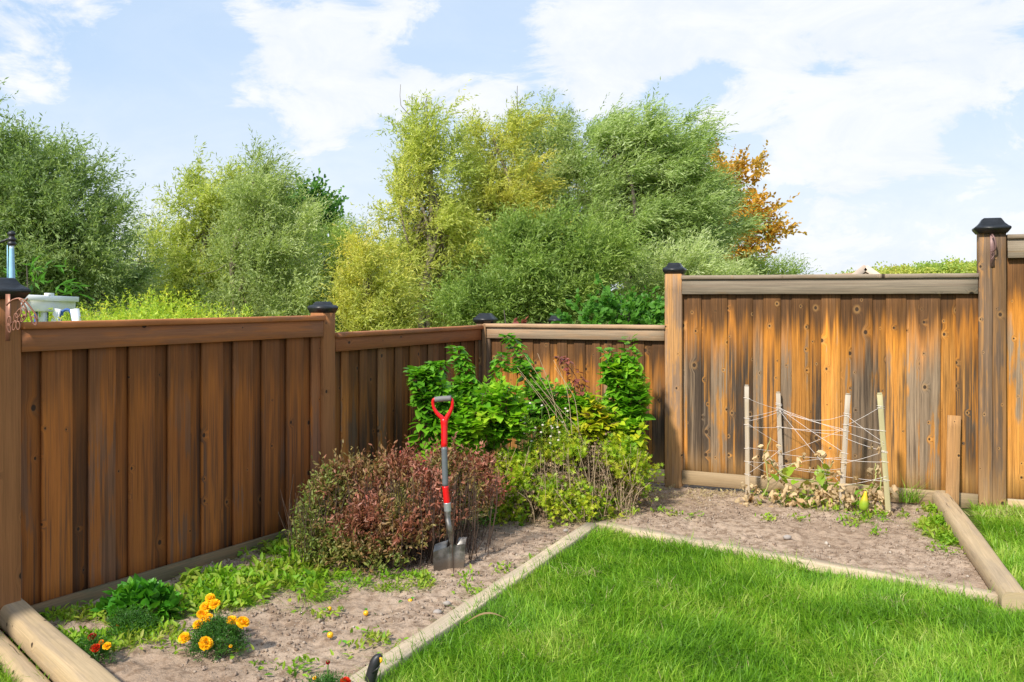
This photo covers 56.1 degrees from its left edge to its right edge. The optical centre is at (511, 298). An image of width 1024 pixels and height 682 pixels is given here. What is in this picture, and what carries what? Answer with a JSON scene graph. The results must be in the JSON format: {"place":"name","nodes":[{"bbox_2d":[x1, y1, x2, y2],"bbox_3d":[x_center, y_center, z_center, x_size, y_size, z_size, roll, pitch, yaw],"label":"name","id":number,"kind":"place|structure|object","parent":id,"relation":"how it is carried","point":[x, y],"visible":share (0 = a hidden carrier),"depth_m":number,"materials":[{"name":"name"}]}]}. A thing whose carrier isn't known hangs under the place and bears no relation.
{"place":"outdoors","nodes":[
{"label":"outdoors","id":0,"kind":"place"},
{"bbox_2d":[80,301,615,331],"bbox_3d":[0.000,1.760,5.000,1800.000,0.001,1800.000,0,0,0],"label":"ground","id":1,"kind":"structure","parent":0,"point":[335,327],"depth_m":104.52,"materials":[{"name":"green plant"}]},
{"bbox_2d":[1,255,94,321],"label":"reed plant","id":2,"kind":"object","parent":1,"relation":"on","point":[41,276],"visible":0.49,"depth_m":10.03,"materials":[{"name":"green plant"}]},
{"bbox_2d":[21,293,80,321],"bbox_3d":[-4.234,0.279,8.974,0.484,0.657,0.692,0,0,18],"label":"garden table","id":3,"kind":"object","parent":1,"relation":"on","point":[42,304],"visible":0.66,"depth_m":8.97,"materials":[{"name":"white paint"}]},
{"bbox_2d":[0,77,176,317],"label":"willow tree","id":4,"kind":"object","parent":1,"relation":"on","point":[37,210],"visible":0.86,"depth_m":14.53,"materials":[{"name":"green plant"}]},
{"bbox_2d":[67,260,128,319],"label":"distant tree","id":5,"kind":"object","parent":1,"relation":"on","point":[91,301],"visible":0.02,"depth_m":28.83,"materials":[{"name":"green plant"}]},
{"bbox_2d":[97,277,170,317],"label":"distant tree","id":6,"kind":"object","parent":1,"relation":"on","point":[119,299],"visible":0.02,"depth_m":28.99,"materials":[{"name":"green plant"}]},
{"bbox_2d":[87,196,192,315],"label":"willow sapling","id":7,"kind":"object","parent":1,"relation":"on","point":[147,256],"visible":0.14,"depth_m":20.90,"materials":[{"name":"green plant"}]},
{"bbox_2d":[21,284,286,321],"bbox_3d":[-5.231,0.723,10.856,6.616,1.836,5.866,0,0,0],"label":"goldenrod thicket","id":8,"kind":"object","parent":1,"relation":"on","point":[157,311],"visible":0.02,"depth_m":12.14,"materials":[{"name":"green plant"}]},
{"bbox_2d":[121,135,290,317],"bbox_3d":[-5.651,-0.659,18.125,3.443,4.882,3.166,0,0,0],"label":"willow tree","id":9,"kind":"object","parent":1,"relation":"on","point":[182,236],"visible":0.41,"depth_m":17.56,"materials":[{"name":"green plant"}]},
{"bbox_2d":[0,278,483,631],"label":"board fence","id":10,"kind":"object","parent":1,"relation":"on","point":[164,450],"visible":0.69,"depth_m":5.52,"materials":[{"name":"brown wood"}]},
{"bbox_2d":[0,231,15,277],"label":"garden pole","id":11,"kind":"object","parent":10,"relation":"attached to","point":[11,240],"visible":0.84,"depth_m":5.59,"materials":[{"name":"blue metal"}]},
{"bbox_2d":[5,294,37,340],"bbox_3d":[-2.323,0.091,4.507,0.206,0.223,0.064,0,0,21],"label":"plant hanger","id":12,"kind":"object","parent":10,"relation":"attached to","point":[8,320],"visible":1,"depth_m":4.50,"materials":[{"name":"orange metal"}]},
{"bbox_2d":[180,125,350,329],"bbox_3d":[-4.148,-0.605,16.399,3.158,4.760,3.053,0,0,44],"label":"willow tree","id":13,"kind":"object","parent":1,"relation":"on","point":[266,267],"visible":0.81,"depth_m":16.09,"materials":[{"name":"green plant"}]},
{"bbox_2d":[269,168,348,250],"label":"poplar tree","id":14,"kind":"object","parent":1,"relation":"on","point":[336,203],"visible":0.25,"depth_m":25.76,"materials":[{"name":"green plant"}]},
{"bbox_2d":[280,209,405,331],"bbox_3d":[-3.454,-0.023,19.068,3.415,3.614,2.747,0,0,0],"label":"willow bush","id":15,"kind":"object","parent":1,"relation":"on","point":[334,229],"visible":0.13,"depth_m":18.76,"materials":[{"name":"green plant"}]},
{"bbox_2d":[305,217,438,331],"bbox_3d":[-2.230,0.185,16.027,2.346,3.159,2.174,0,0,15],"label":"willow tree","id":16,"kind":"object","parent":1,"relation":"on","point":[376,302],"visible":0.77,"depth_m":15.80,"materials":[{"name":"green plant"}]},
{"bbox_2d":[363,196,469,324],"bbox_3d":[-2.169,-0.686,29.034,5.031,4.937,3.671,0,0,11],"label":"distant tree","id":17,"kind":"object","parent":1,"relation":"on","point":[411,243],"depth_m":28.35,"materials":[{"name":"green plant"}]},
{"bbox_2d":[347,79,509,328],"bbox_3d":[-1.762,-1.145,17.831,3.472,5.844,2.956,0,0,0],"label":"willow tree","id":18,"kind":"object","parent":1,"relation":"on","point":[437,199],"visible":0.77,"depth_m":17.64,"materials":[{"name":"green plant"}]},
{"bbox_2d":[426,86,574,324],"bbox_3d":[-0.316,-1.148,18.841,3.159,5.840,3.032,0,0,-44],"label":"willow tree","id":19,"kind":"object","parent":1,"relation":"on","point":[512,193],"visible":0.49,"depth_m":18.68,"materials":[{"name":"green plant"}]},
{"bbox_2d":[504,310,528,323],"bbox_3d":[0.031,0.947,10.448,0.312,1.641,0.188,0,0,-14],"label":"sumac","id":20,"kind":"object","parent":1,"relation":"on","point":[515,321],"visible":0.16,"depth_m":10.48,"materials":[{"name":"plant"}]},
{"bbox_2d":[411,188,661,326],"bbox_3d":[0.381,-0.012,15.560,4.086,3.584,2.608,0,0,0],"label":"willow bush","id":21,"kind":"object","parent":1,"relation":"on","point":[544,279],"visible":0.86,"depth_m":15.16,"materials":[{"name":"green plant"}]},
{"bbox_2d":[493,85,633,292],"bbox_3d":[1.015,-1.476,21.060,3.832,6.506,3.238,0,0,0],"label":"willow tree","id":22,"kind":"object","parent":1,"relation":"on","point":[564,138],"visible":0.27,"depth_m":20.52,"materials":[{"name":"green plant"}]},
{"bbox_2d":[546,168,634,322],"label":"distant tree","id":23,"kind":"object","parent":1,"relation":"on","point":[583,217],"depth_m":28.15,"materials":[{"name":"green plant"}]},
{"bbox_2d":[550,273,664,324],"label":"leafy shrub","id":24,"kind":"object","parent":1,"relation":"on","point":[638,310],"visible":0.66,"depth_m":11.44,"materials":[{"name":"green plant"}]},
{"bbox_2d":[565,77,779,297],"bbox_3d":[3.294,-1.353,20.014,4.639,6.285,3.443,0,0,0],"label":"willow tree","id":25,"kind":"object","parent":1,"relation":"on","point":[668,183],"visible":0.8,"depth_m":19.54,"materials":[{"name":"green plant"}]},
{"bbox_2d":[613,216,780,302],"bbox_3d":[3.059,0.182,16.015,3.023,3.182,2.298,0,0,0],"label":"willow bush","id":26,"kind":"object","parent":1,"relation":"on","point":[693,261],"visible":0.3,"depth_m":15.70,"materials":[{"name":"green plant"}]},
{"bbox_2d":[703,137,806,263],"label":"autumn tree","id":27,"kind":"object","parent":1,"relation":"on","point":[778,225],"visible":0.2,"depth_m":23.62,"materials":[{"name":"orange plant"}]},
{"bbox_2d":[726,247,821,274],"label":"willow bush","id":28,"kind":"object","parent":1,"relation":"on","point":[783,269],"visible":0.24,"depth_m":21.77,"materials":[{"name":"green plant"}]},
{"bbox_2d":[843,265,879,273],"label":"house","id":29,"kind":"structure","parent":1,"relation":"on","point":[864,269],"depth_m":39.83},
{"bbox_2d":[0,498,1023,681],"bbox_3d":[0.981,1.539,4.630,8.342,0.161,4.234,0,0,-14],"label":"lawn grass","id":30,"kind":"structure","parent":0,"point":[910,653],"depth_m":4.60,"materials":[{"name":"green plant"}]},
{"bbox_2d":[0,630,50,681],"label":"log","id":31,"kind":"object","parent":30,"relation":"on","point":[23,666],"visible":0.89,"depth_m":4.10,"materials":[{"name":"brown wood"}]},
{"bbox_2d":[464,612,505,623],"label":"dry leaf","id":32,"kind":"object","parent":30,"relation":"on","point":[485,613],"visible":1,"depth_m":4.54,"materials":[{"name":"beige plant"}]},
{"bbox_2d":[356,504,1023,681],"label":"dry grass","id":33,"kind":"structure","parent":30,"relation":"on","point":[726,612],"depth_m":4.79,"materials":[{"name":"green plant"}]},
{"bbox_2d":[0,0,1023,290],"label":"sky","id":34,"kind":"structure","parent":0,"point":[897,126],"materials":[{"name":"blue"}]},
{"bbox_2d":[43,479,999,681],"bbox_3d":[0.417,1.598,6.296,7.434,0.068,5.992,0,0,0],"label":"garden soil","id":35,"kind":"structure","parent":0,"point":[147,663],"depth_m":5.50,"materials":[{"name":"brown soil"}]},
{"bbox_2d":[0,598,119,681],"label":"log","id":36,"kind":"object","parent":35,"relation":"on","point":[56,654],"visible":0.94,"depth_m":4.11,"materials":[{"name":"brown wood"}]},
{"bbox_2d":[76,631,116,663],"bbox_3d":[-1.831,1.538,4.201,0.224,0.164,0.213,0,0,0],"label":"marigold","id":37,"kind":"object","parent":35,"relation":"on","point":[96,646],"visible":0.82,"depth_m":4.20,"materials":[{"name":"green plant"}]},
{"bbox_2d":[39,596,189,659],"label":"weeds","id":38,"kind":"object","parent":35,"relation":"on","point":[74,635],"visible":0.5,"depth_m":4.56,"materials":[{"name":"green plant"}]},
{"bbox_2d":[103,602,164,638],"bbox_3d":[-1.802,1.534,4.584,0.318,0.152,0.276,0,0,0],"label":"marigold","id":39,"kind":"object","parent":35,"relation":"on","point":[121,617],"visible":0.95,"depth_m":4.56,"materials":[{"name":"green plant"}]},
{"bbox_2d":[89,573,189,624],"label":"leafy plant","id":40,"kind":"object","parent":35,"relation":"on","point":[153,593],"visible":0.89,"depth_m":4.75,"materials":[{"name":"green plant"}]},
{"bbox_2d":[178,593,251,662],"bbox_3d":[-1.324,1.485,4.327,0.333,0.247,0.306,0,0,0],"label":"marigold","id":41,"kind":"object","parent":35,"relation":"on","point":[224,628],"visible":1,"depth_m":4.30,"materials":[{"name":"green plant"}]},
{"bbox_2d":[165,527,347,621],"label":"weeds","id":42,"kind":"object","parent":35,"relation":"on","point":[225,585],"visible":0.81,"depth_m":5.28,"materials":[{"name":"green plant"}]},
{"bbox_2d":[298,660,350,681],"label":"marigold","id":43,"kind":"object","parent":35,"relation":"on","point":[329,678],"visible":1,"depth_m":3.81,"materials":[{"name":"green plant"}]},
{"bbox_2d":[322,630,346,642],"bbox_3d":[-0.829,1.586,4.488,0.045,0.031,0.190,0,0,-38],"label":"fallen fruit","id":44,"kind":"object","parent":35,"relation":"on","point":[329,634],"visible":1,"depth_m":4.51,"materials":[{"name":"yellow food"}]},
{"bbox_2d":[278,459,420,575],"bbox_3d":[-1.065,1.325,5.823,0.652,0.605,1.042,0,0,-39],"label":"bush","id":45,"kind":"object","parent":35,"relation":"on","point":[313,511],"visible":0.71,"depth_m":5.73,"materials":[{"name":"green plant"}]},
{"bbox_2d":[363,608,375,615],"bbox_3d":[-0.731,1.598,4.860,0.100,0.048,0.066,0,0,32],"label":"fallen fruit","id":46,"kind":"object","parent":35,"relation":"on","point":[365,612],"visible":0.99,"depth_m":4.83,"materials":[{"name":"yellow food"}]},
{"bbox_2d":[365,653,382,681],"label":"garden tool","id":47,"kind":"object","parent":35,"relation":"on","point":[376,660],"visible":1,"depth_m":3.87,"materials":[{"name":"black plastic"}]},
{"bbox_2d":[310,563,442,603],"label":"weeds","id":48,"kind":"object","parent":35,"relation":"on","point":[348,574],"visible":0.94,"depth_m":5.41,"materials":[{"name":"green plant"}]},
{"bbox_2d":[288,431,515,575],"bbox_3d":[-0.695,1.240,6.177,1.460,0.764,1.393,0,0,0],"label":"bush","id":49,"kind":"object","parent":35,"relation":"on","point":[409,505],"visible":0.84,"depth_m":5.94,"materials":[{"name":"brown plant"}]},
{"bbox_2d":[403,359,457,469],"bbox_3d":[-0.580,1.025,7.083,0.448,1.150,0.321,0,0,0],"label":"leafy cane","id":50,"kind":"object","parent":35,"relation":"on","point":[429,384],"visible":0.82,"depth_m":7.03,"materials":[{"name":"green plant"}]},
{"bbox_2d":[433,609,441,613],"bbox_3d":[-0.377,1.591,4.866,0.048,0.030,0.039,0,0,0],"label":"stone","id":51,"kind":"object","parent":35,"relation":"on","point":[438,611],"visible":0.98,"depth_m":4.85,"materials":[{"name":"grey stone"}]},
{"bbox_2d":[443,601,450,605],"bbox_3d":[-0.340,1.593,5.008,0.046,0.025,0.032,0,0,0],"label":"stone","id":52,"kind":"object","parent":35,"relation":"on","point":[447,603],"visible":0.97,"depth_m":5.00,"materials":[{"name":"grey stone"}]},
{"bbox_2d":[431,396,466,570],"bbox_3d":[-0.369,1.157,5.697,0.211,1.157,0.102,0,0,-13],"label":"shovel","id":53,"kind":"object","parent":35,"relation":"on","point":[443,559],"visible":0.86,"depth_m":5.68,"materials":[{"name":"red plastic"}]},
{"bbox_2d":[350,522,597,681],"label":"edging timber","id":54,"kind":"object","parent":35,"relation":"on","point":[443,620],"visible":0.48,"depth_m":4.75,"materials":[{"name":"brown wood"}]},
{"bbox_2d":[453,477,498,526],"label":"leafy plant","id":55,"kind":"object","parent":35,"relation":"on","point":[487,516],"visible":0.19,"depth_m":6.67,"materials":[{"name":"plant"}]},
{"bbox_2d":[444,345,512,471],"bbox_3d":[-0.329,0.981,7.447,0.674,1.238,0.414,0,0,0],"label":"leafy cane","id":56,"kind":"object","parent":35,"relation":"on","point":[462,379],"visible":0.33,"depth_m":7.43,"materials":[{"name":"green plant"}]},
{"bbox_2d":[423,372,544,502],"bbox_3d":[-0.230,1.073,7.162,0.928,1.054,0.588,0,0,-22],"label":"leafy cane","id":57,"kind":"object","parent":35,"relation":"on","point":[495,412],"visible":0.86,"depth_m":7.12,"materials":[{"name":"green plant"}]},
{"bbox_2d":[498,333,575,469],"bbox_3d":[0.203,0.939,7.644,0.707,1.323,0.574,0,0,0],"label":"leafy cane","id":58,"kind":"object","parent":35,"relation":"on","point":[524,367],"visible":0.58,"depth_m":7.60,"materials":[{"name":"green plant"}]},
{"bbox_2d":[517,402,568,474],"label":"daisy","id":59,"kind":"object","parent":35,"relation":"on","point":[542,431],"visible":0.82,"depth_m":7.16,"materials":[{"name":"green plant"}]},
{"bbox_2d":[139,505,965,680],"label":"seedlings","id":60,"kind":"object","parent":35,"relation":"on","point":[373,635],"visible":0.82,"depth_m":4.80,"materials":[{"name":"green plant"}]},
{"bbox_2d":[515,390,628,485],"bbox_3d":[0.466,1.159,7.467,0.787,0.882,0.482,0,0,-25],"label":"leafy cane","id":61,"kind":"object","parent":35,"relation":"on","point":[592,430],"visible":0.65,"depth_m":7.43,"materials":[{"name":"green plant"}]},
{"bbox_2d":[480,430,664,528],"bbox_3d":[0.374,1.352,7.264,1.608,0.707,1.263,0,0,0],"label":"perennial clump","id":62,"kind":"object","parent":35,"relation":"on","point":[583,496],"visible":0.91,"depth_m":7.06,"materials":[{"name":"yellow plant"}]},
{"bbox_2d":[553,356,596,479],"bbox_3d":[0.519,1.026,7.590,0.395,1.147,0.208,0,0,0],"label":"leafy cane","id":63,"kind":"object","parent":35,"relation":"on","point":[576,380],"visible":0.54,"depth_m":7.58,"materials":[{"name":"green plant"}]},
{"bbox_2d":[519,355,631,508],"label":"dry stalks","id":64,"kind":"object","parent":35,"relation":"on","point":[557,407],"visible":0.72,"depth_m":7.30,"materials":[{"name":"brown plant"}]},
{"bbox_2d":[530,386,621,467],"bbox_3d":[0.478,1.145,7.625,0.817,0.910,0.483,0,0,0],"label":"leafy cane","id":65,"kind":"object","parent":35,"relation":"on","point":[580,401],"visible":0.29,"depth_m":7.52,"materials":[{"name":"green plant"}]},
{"bbox_2d":[596,334,655,489],"bbox_3d":[0.909,0.944,7.661,0.488,1.322,0.473,0,0,0],"label":"leafy cane","id":66,"kind":"object","parent":35,"relation":"on","point":[630,397],"visible":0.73,"depth_m":7.64,"materials":[{"name":"green plant"}]},
{"bbox_2d":[606,422,650,501],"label":"leafy cane","id":67,"kind":"object","parent":35,"relation":"on","point":[640,442],"visible":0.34,"depth_m":7.41,"materials":[{"name":"green plant"}]},
{"bbox_2d":[641,484,743,500],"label":"weeds","id":68,"kind":"object","parent":35,"relation":"on","point":[661,496],"visible":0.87,"depth_m":7.86,"materials":[{"name":"green plant"}]},
{"bbox_2d":[744,385,749,496],"bbox_3d":[1.882,1.225,7.680,0.044,1.068,0.022,0,0,14],"label":"wooden stake","id":69,"kind":"object","parent":35,"relation":"on","point":[747,445],"visible":0.83,"depth_m":7.67,"materials":[{"name":"grey wood"}]},
{"bbox_2d":[743,397,889,484],"bbox_3d":[2.399,1.136,7.507,1.113,0.688,0.342,0,0,34],"label":"garden string","id":70,"kind":"object","parent":69,"relation":"attached to","point":[814,441],"visible":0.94,"depth_m":7.55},
{"bbox_2d":[473,218,1023,508],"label":"board fence","id":71,"kind":"object","parent":35,"relation":"on","point":[925,354],"visible":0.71,"depth_m":7.72,"materials":[{"name":"brown wood"}]},
{"bbox_2d":[990,233,996,266],"bbox_3d":[3.633,-0.370,7.249,0.036,0.263,0.067,0,0,13],"label":"plant hanger","id":72,"kind":"object","parent":71,"relation":"attached to","point":[992,251],"visible":1,"depth_m":7.27,"materials":[{"name":"brown metal"}]},
{"bbox_2d":[776,392,782,493],"bbox_3d":[2.186,1.242,7.820,0.074,0.964,0.028,0,0,0],"label":"wooden stake","id":73,"kind":"object","parent":35,"relation":"on","point":[779,429],"visible":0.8,"depth_m":7.81,"materials":[{"name":"grey wood"}]},
{"bbox_2d":[783,535,791,539],"bbox_3d":[1.832,1.589,6.386,0.059,0.034,0.043,0,0,0],"label":"stone","id":74,"kind":"object","parent":35,"relation":"on","point":[786,537],"visible":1,"depth_m":6.37,"materials":[{"name":"white stone"}]},
{"bbox_2d":[596,521,998,608],"bbox_3d":[1.569,1.583,5.796,2.517,0.093,0.093,0,0,40],"label":"edging timber","id":75,"kind":"object","parent":35,"relation":"on","point":[826,565],"visible":0.48,"depth_m":5.59,"materials":[{"name":"brown wood"}]},
{"bbox_2d":[734,437,898,516],"bbox_3d":[2.303,1.370,7.273,1.130,0.599,0.609,0,0,0],"label":"squash vine","id":76,"kind":"object","parent":35,"relation":"on","point":[829,491],"visible":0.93,"depth_m":7.32,"materials":[{"name":"beige plant"}]},
{"bbox_2d":[742,488,893,523],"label":"weeds","id":77,"kind":"object","parent":35,"relation":"on","point":[868,514],"visible":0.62,"depth_m":7.20,"materials":[{"name":"green plant"}]},
{"bbox_2d":[838,393,850,509],"bbox_3d":[2.520,1.235,7.290,0.102,1.031,0.028,0,0,0],"label":"wooden stake","id":78,"kind":"object","parent":35,"relation":"on","point":[845,432],"visible":0.82,"depth_m":7.28,"materials":[{"name":"grey wood"}]},
{"bbox_2d":[877,393,890,512],"bbox_3d":[2.761,1.226,7.110,0.118,1.057,0.028,0,0,0],"label":"wooden stake","id":79,"kind":"object","parent":35,"relation":"on","point":[884,449],"visible":0.88,"depth_m":7.10,"materials":[{"name":"brown wood"}]},
{"bbox_2d":[893,475,952,502],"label":"grass tuft","id":80,"kind":"object","parent":35,"relation":"on","point":[911,496],"visible":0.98,"depth_m":7.42,"materials":[{"name":"green plant"}]},
{"bbox_2d":[896,500,972,547],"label":"weeds","id":81,"kind":"object","parent":35,"relation":"on","point":[944,533],"visible":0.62,"depth_m":6.62,"materials":[{"name":"green plant"}]},
{"bbox_2d":[945,415,960,504],"bbox_3d":[3.374,1.260,7.345,0.117,0.724,0.091,0,0,20],"label":"board","id":82,"kind":"object","parent":35,"relation":"on","point":[953,451],"visible":0.85,"depth_m":7.34,"materials":[{"name":"brown wood"}]},
{"bbox_2d":[932,490,1023,614],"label":"log","id":83,"kind":"object","parent":35,"relation":"on","point":[991,568],"visible":0.82,"depth_m":5.63,"materials":[{"name":"brown wood"}]},
{"bbox_2d":[548,315,561,323],"bbox_3d":[0.632,0.994,13.700,0.194,1.532,0.194,0,0,20],"label":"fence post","id":84,"kind":"object","parent":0,"point":[553,318],"visible":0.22,"depth_m":13.63,"materials":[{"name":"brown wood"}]},
{"bbox_2d":[227,492,949,661],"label":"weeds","id":85,"kind":"object","parent":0,"point":[626,523],"visible":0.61,"depth_m":7.41,"materials":[{"name":"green plant"}]},
{"bbox_3d":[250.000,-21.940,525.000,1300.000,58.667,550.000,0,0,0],"label":"hill","id":86,"kind":"structure","parent":0,"visible":0},
{"bbox_2d":[826,255,976,273],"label":"hillside wood","id":87,"kind":"object","parent":86,"relation":"on","point":[956,266],"visible":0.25,"depth_m":288.44,"materials":[{"name":"green plant"}]}
]}

